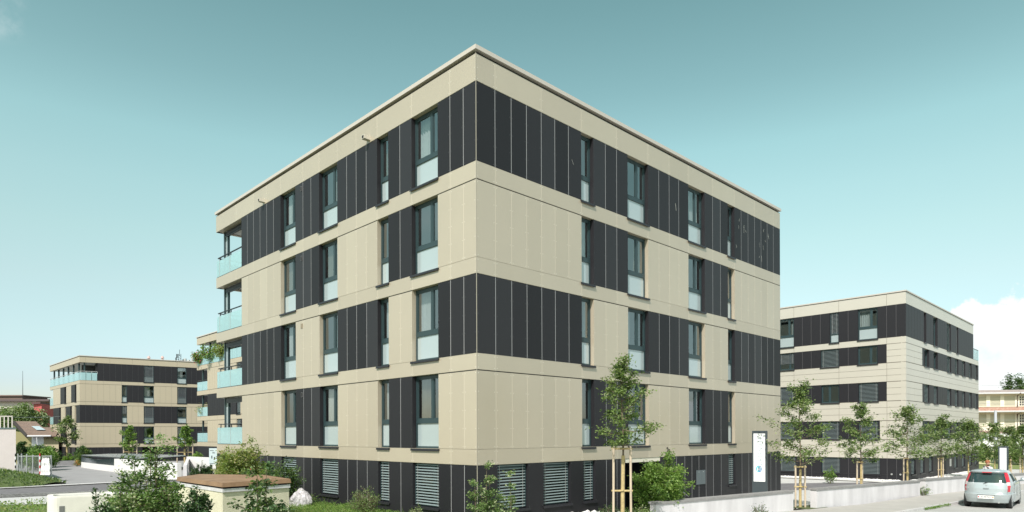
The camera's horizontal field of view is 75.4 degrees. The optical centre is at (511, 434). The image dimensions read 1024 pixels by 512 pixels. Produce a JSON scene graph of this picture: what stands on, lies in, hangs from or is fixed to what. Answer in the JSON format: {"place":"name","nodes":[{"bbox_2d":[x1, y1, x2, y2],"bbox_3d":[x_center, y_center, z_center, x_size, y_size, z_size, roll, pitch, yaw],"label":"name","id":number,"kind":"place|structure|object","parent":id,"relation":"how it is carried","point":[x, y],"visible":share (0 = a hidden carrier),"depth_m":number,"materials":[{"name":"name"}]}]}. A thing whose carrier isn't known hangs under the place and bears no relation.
{"place":"outdoors","nodes":[
{"label":"outdoors","id":0,"kind":"place"},
{"bbox_2d":[0,467,66,486],"bbox_3d":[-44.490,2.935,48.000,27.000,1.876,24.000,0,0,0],"label":"mound","id":1,"kind":"object","parent":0,"point":[18,483],"visible":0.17,"depth_m":43.47,"materials":[{"name":"green plant"}]},
{"bbox_2d":[17,454,51,475],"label":"fence","id":2,"kind":"object","parent":1,"relation":"on","point":[29,463],"visible":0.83,"depth_m":48.98,"materials":[{"name":"grey metal"}]},
{"bbox_2d":[0,488,171,504],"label":"street pavement","id":3,"kind":"structure","parent":0,"point":[18,497],"depth_m":35.80,"materials":[{"name":"grey concrete"}]},
{"bbox_2d":[0,480,179,493],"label":"street","id":4,"kind":"structure","parent":0,"point":[55,489],"depth_m":41.65,"materials":[{"name":"grey asphalt"}]},
{"bbox_2d":[86,487,116,511],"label":"yew shrub","id":5,"kind":"object","parent":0,"point":[105,507],"visible":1,"depth_m":11.54,"materials":[{"name":"green plant"}]},
{"bbox_2d":[16,460,195,483],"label":"driveway","id":6,"kind":"structure","parent":0,"point":[74,474],"depth_m":58.98,"materials":[{"name":"grey asphalt"}]},
{"bbox_2d":[119,425,139,453],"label":"young tree","id":7,"kind":"object","parent":6,"relation":"on","point":[127,432],"visible":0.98,"depth_m":83.84,"materials":[{"name":"green plant"}]},
{"bbox_2d":[171,424,194,462],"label":"young tree","id":8,"kind":"object","parent":6,"relation":"on","point":[186,432],"visible":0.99,"depth_m":79.89,"materials":[{"name":"green plant"}]},
{"bbox_2d":[0,504,649,511],"bbox_3d":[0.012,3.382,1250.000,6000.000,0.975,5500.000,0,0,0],"label":"ground","id":9,"kind":"structure","parent":0,"point":[24,505],"depth_m":29.16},
{"bbox_2d":[0,416,15,469],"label":"flat roofed annex","id":10,"kind":"object","parent":9,"relation":"on","point":[7,446],"visible":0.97,"depth_m":50.00,"materials":[{"name":"white paint"}]},
{"bbox_2d":[0,402,49,431],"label":"tree","id":11,"kind":"object","parent":9,"relation":"on","point":[24,412],"visible":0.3,"depth_m":110.76,"materials":[{"name":"green plant"}]},
{"bbox_2d":[0,395,50,408],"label":"long pale building","id":12,"kind":"structure","parent":9,"relation":"on","point":[9,400],"depth_m":145.00,"materials":[{"name":"grey"}]},
{"bbox_2d":[13,421,51,463],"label":"tiled house","id":13,"kind":"structure","parent":9,"relation":"on","point":[33,432],"depth_m":83.12,"materials":[{"name":"brown tile"}]},
{"bbox_2d":[22,446,57,470],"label":"garden bush","id":14,"kind":"object","parent":9,"relation":"on","point":[45,454],"visible":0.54,"depth_m":65.44,"materials":[{"name":"green plant"}]},
{"bbox_2d":[31,402,52,426],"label":"red building","id":15,"kind":"structure","parent":9,"relation":"on","point":[45,407],"depth_m":127.77,"materials":[{"name":"red"}]},
{"bbox_2d":[43,427,58,451],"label":"tiled house","id":16,"kind":"structure","parent":9,"relation":"on","point":[49,441],"depth_m":97.00,"materials":[{"name":"beige paint"}]},
{"bbox_2d":[56,460,79,465],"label":"planter wall","id":17,"kind":"structure","parent":9,"relation":"on","point":[67,463],"depth_m":80.00,"materials":[{"name":"grey concrete"}]},
{"bbox_2d":[51,414,82,455],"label":"young tree","id":18,"kind":"object","parent":17,"relation":"in","point":[68,421],"visible":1,"depth_m":83.89,"materials":[{"name":"green plant"}]},
{"bbox_2d":[47,491,119,511],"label":"wall","id":19,"kind":"structure","parent":9,"relation":"on","point":[73,502],"depth_m":20.86,"materials":[{"name":"stone"}]},
{"bbox_2d":[0,498,171,511],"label":"verge grass","id":20,"kind":"structure","parent":9,"relation":"on","point":[17,505],"depth_m":28.53,"materials":[{"name":"green plant"}]},
{"bbox_2d":[0,479,176,488],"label":"street kerb","id":21,"kind":"structure","parent":9,"relation":"on","point":[66,484],"depth_m":44.58,"materials":[{"name":"concrete"}]},
{"bbox_2d":[49,355,207,460],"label":"apartment building","id":22,"kind":"structure","parent":9,"relation":"on","point":[103,401],"depth_m":94.18,"materials":[{"name":"beige"}]},
{"bbox_2d":[143,406,154,423],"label":"window","id":23,"kind":"structure","parent":22,"relation":"in","point":[148,410],"depth_m":94.82,"materials":[{"name":"grey glass"}]},
{"bbox_2d":[96,433,188,511],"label":"dogwood shrub","id":24,"kind":"object","parent":9,"relation":"on","point":[139,498],"visible":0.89,"depth_m":12.82,"materials":[{"name":"green plant"}]},
{"bbox_2d":[81,454,215,478],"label":"wall","id":25,"kind":"structure","parent":9,"relation":"on","point":[111,465],"depth_m":63.89,"materials":[{"name":"white concrete"}]},
{"bbox_2d":[149,482,183,511],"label":"dogwood shrub","id":26,"kind":"object","parent":9,"relation":"on","point":[164,495],"visible":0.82,"depth_m":12.80,"materials":[{"name":"green plant"}]},
{"bbox_2d":[180,485,214,511],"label":"yew shrub","id":27,"kind":"object","parent":9,"relation":"on","point":[200,502],"visible":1,"depth_m":11.56,"materials":[{"name":"green plant"}]},
{"bbox_2d":[188,463,213,474],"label":"yew shrub","id":28,"kind":"object","parent":9,"relation":"on","point":[204,469],"visible":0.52,"depth_m":40.73,"materials":[{"name":"green plant"}]},
{"bbox_2d":[196,331,241,456],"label":"apartment building","id":29,"kind":"structure","parent":9,"relation":"on","point":[212,413],"depth_m":73.60,"materials":[{"name":"beige"}]},
{"bbox_2d":[227,461,293,511],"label":"rose bush","id":30,"kind":"object","parent":9,"relation":"on","point":[261,501],"visible":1,"depth_m":11.93,"materials":[{"name":"green plant"}]},
{"bbox_2d":[160,489,422,511],"bbox_3d":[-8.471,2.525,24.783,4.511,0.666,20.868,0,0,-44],"label":"ground cover","id":31,"kind":"object","parent":9,"relation":"on","point":[321,506],"visible":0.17,"depth_m":23.27,"materials":[{"name":"green plant"}]},
{"bbox_2d":[176,474,290,511],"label":"vent shaft","id":32,"kind":"object","parent":31,"relation":"on","point":[222,490],"visible":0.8,"depth_m":19.25,"materials":[{"name":"concrete"}]},
{"bbox_2d":[210,434,271,474],"bbox_3d":[-10.968,1.440,26.957,2.379,2.916,2.498,0,0,-20],"label":"light shrub","id":33,"kind":"object","parent":31,"relation":"on","point":[237,464],"visible":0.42,"depth_m":26.70,"materials":[{"name":"green plant"}]},
{"bbox_2d":[269,455,306,499],"bbox_3d":[-8.720,1.807,24.925,1.853,2.060,1.475,0,0,-44],"label":"dark shrub","id":34,"kind":"object","parent":31,"relation":"on","point":[291,475],"visible":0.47,"depth_m":24.96,"materials":[{"name":"green plant"}]},
{"bbox_2d":[289,488,311,509],"bbox_3d":[-7.991,2.503,25.000,0.862,1.020,0.777,0,0,-23],"label":"boulder","id":35,"kind":"object","parent":31,"relation":"on","point":[303,496],"visible":0.64,"depth_m":24.74,"materials":[{"name":"stone"}]},
{"bbox_2d":[347,486,382,511],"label":"weed clump","id":36,"kind":"object","parent":31,"relation":"on","point":[360,504],"visible":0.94,"depth_m":22.26,"materials":[{"name":"green plant"}]},
{"bbox_2d":[465,460,504,511],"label":"thin shrub","id":37,"kind":"object","parent":9,"relation":"on","point":[490,505],"visible":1,"depth_m":13.94,"materials":[{"name":"green plant"}]},
{"bbox_2d":[215,44,780,511],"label":"apartment building","id":38,"kind":"structure","parent":9,"relation":"on","point":[449,278],"depth_m":24.37,"materials":[{"name":"beige concrete"}]},
{"bbox_2d":[279,190,295,250],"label":"window","id":39,"kind":"structure","parent":38,"relation":"in","point":[289,231],"depth_m":29.37,"materials":[{"name":"glass"}]},
{"bbox_2d":[279,257,295,315],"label":"window","id":40,"kind":"structure","parent":38,"relation":"in","point":[290,296],"depth_m":29.34,"materials":[{"name":"grey paint"}]},
{"bbox_2d":[279,323,295,381],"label":"window","id":41,"kind":"structure","parent":38,"relation":"in","point":[290,362],"depth_m":29.34,"materials":[{"name":"glass"}]},
{"bbox_2d":[280,390,296,447],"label":"window","id":42,"kind":"structure","parent":38,"relation":"in","point":[290,428],"depth_m":29.17,"materials":[{"name":"white glass"}]},
{"bbox_2d":[317,165,337,233],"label":"window","id":43,"kind":"structure","parent":38,"relation":"in","point":[330,211],"depth_m":26.67,"materials":[{"name":"white glass"}]},
{"bbox_2d":[318,240,337,304],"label":"window","id":44,"kind":"structure","parent":38,"relation":"in","point":[330,284],"depth_m":26.77,"materials":[{"name":"white glass"}]},
{"bbox_2d":[318,312,337,375],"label":"window","id":45,"kind":"structure","parent":38,"relation":"in","point":[330,356],"depth_m":26.66,"materials":[{"name":"grey paint"}]},
{"bbox_2d":[318,385,338,448],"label":"window","id":46,"kind":"structure","parent":38,"relation":"in","point":[330,426],"depth_m":26.82,"materials":[{"name":"white glass"}]},
{"bbox_2d":[318,458,338,497],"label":"window","id":47,"kind":"structure","parent":38,"relation":"in","point":[329,467],"depth_m":26.64,"materials":[{"name":"grey paint"}]},
{"bbox_2d":[375,136,388,206],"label":"window","id":48,"kind":"structure","parent":38,"relation":"in","point":[384,180],"depth_m":23.94,"materials":[{"name":"grey glass"}]},
{"bbox_2d":[375,218,388,287],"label":"window","id":49,"kind":"structure","parent":38,"relation":"in","point":[384,261],"depth_m":23.92,"materials":[{"name":"glass"}]},
{"bbox_2d":[376,298,389,368],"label":"window","id":50,"kind":"structure","parent":38,"relation":"in","point":[384,341],"depth_m":23.94,"materials":[{"name":"grey paint"}]},
{"bbox_2d":[376,380,389,449],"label":"window","id":51,"kind":"structure","parent":38,"relation":"in","point":[385,422],"depth_m":23.94,"materials":[{"name":"glass"}]},
{"bbox_2d":[378,461,389,504],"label":"window","id":52,"kind":"structure","parent":38,"relation":"in","point":[384,464],"depth_m":23.82,"materials":[{"name":"grey paint"}]},
{"bbox_2d":[409,107,438,191],"bbox_3d":[-2.764,-9.453,21.988,0.478,2.515,1.530,0,0,-44],"label":"window","id":53,"kind":"structure","parent":38,"relation":"in","point":[426,168],"depth_m":22.24,"materials":[{"name":"grey glass"}]},
{"bbox_2d":[410,197,438,277],"bbox_3d":[-2.822,-6.518,21.921,0.288,2.455,1.530,0,0,-44],"label":"window","id":54,"kind":"structure","parent":38,"relation":"in","point":[426,254],"depth_m":22.02,"materials":[{"name":"glass"}]},
{"bbox_2d":[410,285,438,363],"bbox_3d":[-2.744,-3.643,21.988,0.478,2.515,1.530,0,0,-44],"label":"window","id":55,"kind":"structure","parent":38,"relation":"in","point":[427,339],"depth_m":22.23,"materials":[{"name":"glass"}]},
{"bbox_2d":[410,374,439,450],"bbox_3d":[-2.733,-0.728,21.988,0.478,2.525,1.530,0,0,-44],"label":"window","id":56,"kind":"structure","parent":38,"relation":"in","point":[427,427],"depth_m":22.24,"materials":[{"name":"clear glass"}]},
{"bbox_2d":[410,463,439,510],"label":"window","id":57,"kind":"structure","parent":38,"relation":"in","point":[426,474],"depth_m":22.03,"materials":[{"name":"grey paint"}]},
{"bbox_2d":[498,463,530,511],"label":"window","id":58,"kind":"structure","parent":38,"relation":"in","point":[519,478],"depth_m":21.29,"materials":[{"name":"grey paint"}]},
{"bbox_2d":[543,461,572,508],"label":"window","id":59,"kind":"structure","parent":38,"relation":"in","point":[555,473],"depth_m":22.68,"materials":[{"name":"grey paint"}]},
{"bbox_2d":[580,135,595,206],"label":"window","id":60,"kind":"structure","parent":38,"relation":"in","point":[585,181],"depth_m":23.92,"materials":[{"name":"grey glass"}]},
{"bbox_2d":[581,217,595,286],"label":"window","id":61,"kind":"structure","parent":38,"relation":"in","point":[585,261],"depth_m":23.98,"materials":[{"name":"grey glass"}]},
{"bbox_2d":[581,298,595,367],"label":"window","id":62,"kind":"structure","parent":38,"relation":"in","point":[586,342],"depth_m":23.98,"materials":[{"name":"grey paint"}]},
{"bbox_2d":[581,379,596,448],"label":"window","id":63,"kind":"structure","parent":38,"relation":"in","point":[586,434],"depth_m":23.93,"materials":[{"name":"grey glass"}]},
{"bbox_2d":[583,460,597,503],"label":"window","id":64,"kind":"structure","parent":38,"relation":"in","point":[588,464],"depth_m":23.89,"materials":[{"name":"grey paint"}]},
{"bbox_2d":[627,158,649,226],"bbox_3d":[4.850,-9.470,25.887,1.460,2.495,0.288,0,0,-44],"label":"window","id":65,"kind":"structure","parent":38,"relation":"in","point":[636,207],"depth_m":26.06,"materials":[{"name":"white glass"}]},
{"bbox_2d":[627,234,649,299],"bbox_3d":[4.794,-6.555,25.955,1.460,2.475,0.478,0,0,-44],"label":"window","id":66,"kind":"structure","parent":38,"relation":"in","point":[636,280],"depth_m":26.09,"materials":[{"name":"glass"}]},
{"bbox_2d":[627,308,650,373],"bbox_3d":[4.804,-3.670,25.955,1.460,2.515,0.478,0,0,-44],"label":"window","id":67,"kind":"structure","parent":38,"relation":"in","point":[638,352],"depth_m":26.06,"materials":[{"name":"grey paint"}]},
{"bbox_2d":[628,383,650,447],"bbox_3d":[4.815,-0.755,25.955,1.460,2.525,0.478,0,0,-44],"label":"window","id":68,"kind":"structure","parent":38,"relation":"in","point":[630,424],"depth_m":26.05,"materials":[{"name":"grey glass"}]},
{"bbox_2d":[688,187,705,247],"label":"window","id":69,"kind":"structure","parent":38,"relation":"in","point":[694,229],"depth_m":29.15,"materials":[{"name":"white glass"}]},
{"bbox_2d":[688,255,706,313],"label":"window","id":70,"kind":"structure","parent":38,"relation":"in","point":[695,296],"depth_m":29.10,"materials":[{"name":"grey paint"}]},
{"bbox_2d":[688,321,706,379],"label":"window","id":71,"kind":"structure","parent":38,"relation":"in","point":[695,361],"depth_m":29.09,"materials":[{"name":"grey paint"}]},
{"bbox_2d":[688,388,706,445],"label":"window","id":72,"kind":"structure","parent":38,"relation":"in","point":[695,427],"depth_m":29.07,"materials":[{"name":"white glass"}]},
{"bbox_2d":[728,330,736,382],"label":"window","id":73,"kind":"structure","parent":38,"relation":"in","point":[729,331],"depth_m":31.31,"materials":[{"name":"grey paint"}]},
{"bbox_2d":[495,469,518,511],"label":"thin shrub","id":74,"kind":"object","parent":9,"relation":"on","point":[510,496],"visible":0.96,"depth_m":14.52,"materials":[{"name":"green plant"}]},
{"bbox_2d":[780,290,978,480],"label":"apartment building","id":75,"kind":"structure","parent":9,"relation":"on","point":[893,351],"depth_m":49.17,"materials":[{"name":"beige"}]},
{"bbox_2d":[780,318,793,348],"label":"window","id":76,"kind":"structure","parent":75,"relation":"in","point":[786,341],"depth_m":51.58,"materials":[{"name":"grey glass"}]},
{"bbox_2d":[780,387,793,405],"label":"window","id":77,"kind":"structure","parent":75,"relation":"in","point":[785,396],"depth_m":51.78,"materials":[{"name":"glass"}]},
{"bbox_2d":[781,456,795,471],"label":"window","id":78,"kind":"structure","parent":75,"relation":"in","point":[785,467],"depth_m":51.59,"materials":[{"name":"grey glass"}]},
{"bbox_2d":[820,349,839,368],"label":"window","id":79,"kind":"structure","parent":75,"relation":"in","point":[829,358],"depth_m":49.32,"materials":[{"name":"grey paint"}]},
{"bbox_2d":[822,421,838,440],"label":"window","id":80,"kind":"structure","parent":75,"relation":"in","point":[833,433],"depth_m":49.23,"materials":[{"name":"grey paint"}]},
{"bbox_2d":[820,457,840,473],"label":"window","id":81,"kind":"structure","parent":75,"relation":"in","point":[827,461],"depth_m":49.26,"materials":[{"name":"grey glass"}]},
{"bbox_2d":[829,312,838,343],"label":"window","id":82,"kind":"structure","parent":75,"relation":"in","point":[834,336],"depth_m":49.10,"materials":[{"name":"grey glass"}]},
{"bbox_2d":[857,307,877,341],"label":"window","id":83,"kind":"structure","parent":75,"relation":"in","point":[866,330],"depth_m":47.57,"materials":[{"name":"glass"}]},
{"bbox_2d":[857,382,878,402],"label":"window","id":84,"kind":"structure","parent":75,"relation":"in","point":[868,392],"depth_m":47.39,"materials":[{"name":"grey paint"}]},
{"bbox_2d":[859,458,880,475],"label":"window","id":85,"kind":"structure","parent":75,"relation":"in","point":[869,468],"depth_m":47.30,"materials":[{"name":"grey glass"}]},
{"bbox_2d":[895,490,1023,511],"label":"pavement kerb","id":86,"kind":"structure","parent":9,"relation":"on","point":[922,508],"depth_m":27.86,"materials":[{"name":"concrete"}]},
{"bbox_2d":[979,390,1023,433],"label":"old cream building","id":87,"kind":"structure","parent":9,"relation":"on","point":[1008,405],"depth_m":110.75,"materials":[{"name":"beige paint"}]},
{"bbox_2d":[998,372,1023,389],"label":"distant tree","id":88,"kind":"object","parent":9,"relation":"on","point":[1018,380],"visible":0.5,"depth_m":149.60,"materials":[{"name":"green plant"}]},
{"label":"stone bed","id":89,"kind":"structure","parent":9,"relation":"on","visible":0},
{"bbox_2d":[628,448,695,511],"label":"round shrub","id":90,"kind":"object","parent":89,"relation":"on","point":[668,484],"visible":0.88,"depth_m":23.23,"materials":[{"name":"green plant"}]},
{"bbox_2d":[0,0,1023,398],"label":"sky","id":91,"kind":"structure","parent":0,"point":[886,136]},
{"bbox_2d":[781,482,879,489],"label":"yard lane","id":92,"kind":"structure","parent":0,"point":[787,486],"depth_m":42.77,"materials":[{"name":"concrete"}]},
{"bbox_2d":[781,471,969,480],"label":"gravel","id":93,"kind":"structure","parent":0,"point":[957,474],"depth_m":49.07,"materials":[{"name":"grey gravel"}]},
{"bbox_2d":[781,469,1021,509],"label":"yard","id":94,"kind":"structure","parent":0,"point":[787,480],"depth_m":44.94,"materials":[{"name":"grey concrete"}]},
{"bbox_2d":[648,490,794,511],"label":"garden wall","id":95,"kind":"structure","parent":94,"relation":"on","point":[779,501],"depth_m":24.56,"materials":[{"name":"concrete"}]},
{"bbox_2d":[752,431,767,492],"bbox_3d":[10.796,1.602,28.863,0.622,3.542,0.179,0,0,27],"label":"sign pylon","id":96,"kind":"object","parent":94,"relation":"on","point":[759,464],"visible":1,"depth_m":28.79,"materials":[{"name":"grey"}]},
{"bbox_2d":[753,378,834,509],"bbox_3d":[12.191,0.382,27.653,2.997,5.562,2.844,0,0,-26],"label":"street tree","id":97,"kind":"object","parent":94,"relation":"on","point":[800,393],"visible":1,"depth_m":27.73,"materials":[{"name":"green plant"}]},
{"bbox_2d":[808,480,920,507],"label":"garden wall","id":98,"kind":"structure","parent":94,"relation":"on","point":[841,495],"depth_m":29.59,"materials":[{"name":"concrete"}]},
{"bbox_2d":[834,401,896,483],"bbox_3d":[17.567,0.749,33.029,2.583,4.856,2.560,0,0,0],"label":"street tree","id":99,"kind":"object","parent":94,"relation":"on","point":[861,412],"visible":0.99,"depth_m":32.94,"materials":[{"name":"green plant"}]},
{"bbox_2d":[881,403,939,479],"bbox_3d":[22.983,0.629,38.199,3.160,5.129,3.513,0,0,0],"label":"street tree","id":100,"kind":"object","parent":94,"relation":"on","point":[906,412],"visible":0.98,"depth_m":38.37,"materials":[{"name":"green plant"}]},
{"bbox_2d":[918,476,965,495],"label":"garden wall","id":101,"kind":"structure","parent":94,"relation":"on","point":[938,485],"depth_m":34.49,"materials":[{"name":"concrete"}]},
{"bbox_2d":[916,413,971,476],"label":"street tree","id":102,"kind":"object","parent":94,"relation":"on","point":[940,421],"visible":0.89,"depth_m":43.36,"materials":[{"name":"green plant"}]},
{"bbox_2d":[944,417,991,473],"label":"street tree","id":103,"kind":"object","parent":94,"relation":"on","point":[968,426],"visible":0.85,"depth_m":48.84,"materials":[{"name":"green plant"}]},
{"bbox_2d":[969,420,1019,468],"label":"street tree","id":104,"kind":"object","parent":94,"relation":"on","point":[996,428],"visible":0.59,"depth_m":54.88,"materials":[{"name":"green plant"}]},
{"bbox_2d":[998,446,1008,469],"bbox_3d":[29.696,2.043,40.059,0.508,2.672,0.172,0,0,37],"label":"sign pylon","id":105,"kind":"object","parent":94,"relation":"on","point":[1003,457],"visible":0.64,"depth_m":39.98,"materials":[{"name":"white metal"}]},
{"bbox_2d":[986,424,1023,471],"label":"street tree","id":106,"kind":"object","parent":94,"relation":"on","point":[1008,430],"visible":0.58,"depth_m":49.99,"materials":[{"name":"green plant"}]},
{"bbox_2d":[1002,424,1023,472],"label":"street tree","id":107,"kind":"object","parent":94,"relation":"on","point":[1019,432],"visible":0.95,"depth_m":45.97,"materials":[{"name":"green plant"}]},
{"bbox_2d":[783,484,1023,511],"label":"pavement","id":108,"kind":"structure","parent":0,"point":[907,503],"depth_m":28.76,"materials":[{"name":"grey concrete"}]},
{"bbox_2d":[611,446,632,511],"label":"tree stakes","id":109,"kind":"object","parent":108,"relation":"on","point":[630,449],"visible":0.98,"depth_m":19.97,"materials":[{"name":"brown wood"}]},
{"bbox_2d":[585,353,666,511],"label":"street tree","id":110,"kind":"object","parent":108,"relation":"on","point":[618,372],"visible":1,"depth_m":19.90,"materials":[{"name":"green plant"}]},
{"bbox_2d":[918,493,1023,511],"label":"parking street","id":111,"kind":"structure","parent":0,"point":[985,507],"depth_m":28.11,"materials":[{"name":"grey asphalt"}]},
{"bbox_2d":[964,468,1023,507],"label":"parked car","id":112,"kind":"object","parent":111,"relation":"on","point":[996,486],"visible":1,"depth_m":28.25,"materials":[{"name":"grey paint"}]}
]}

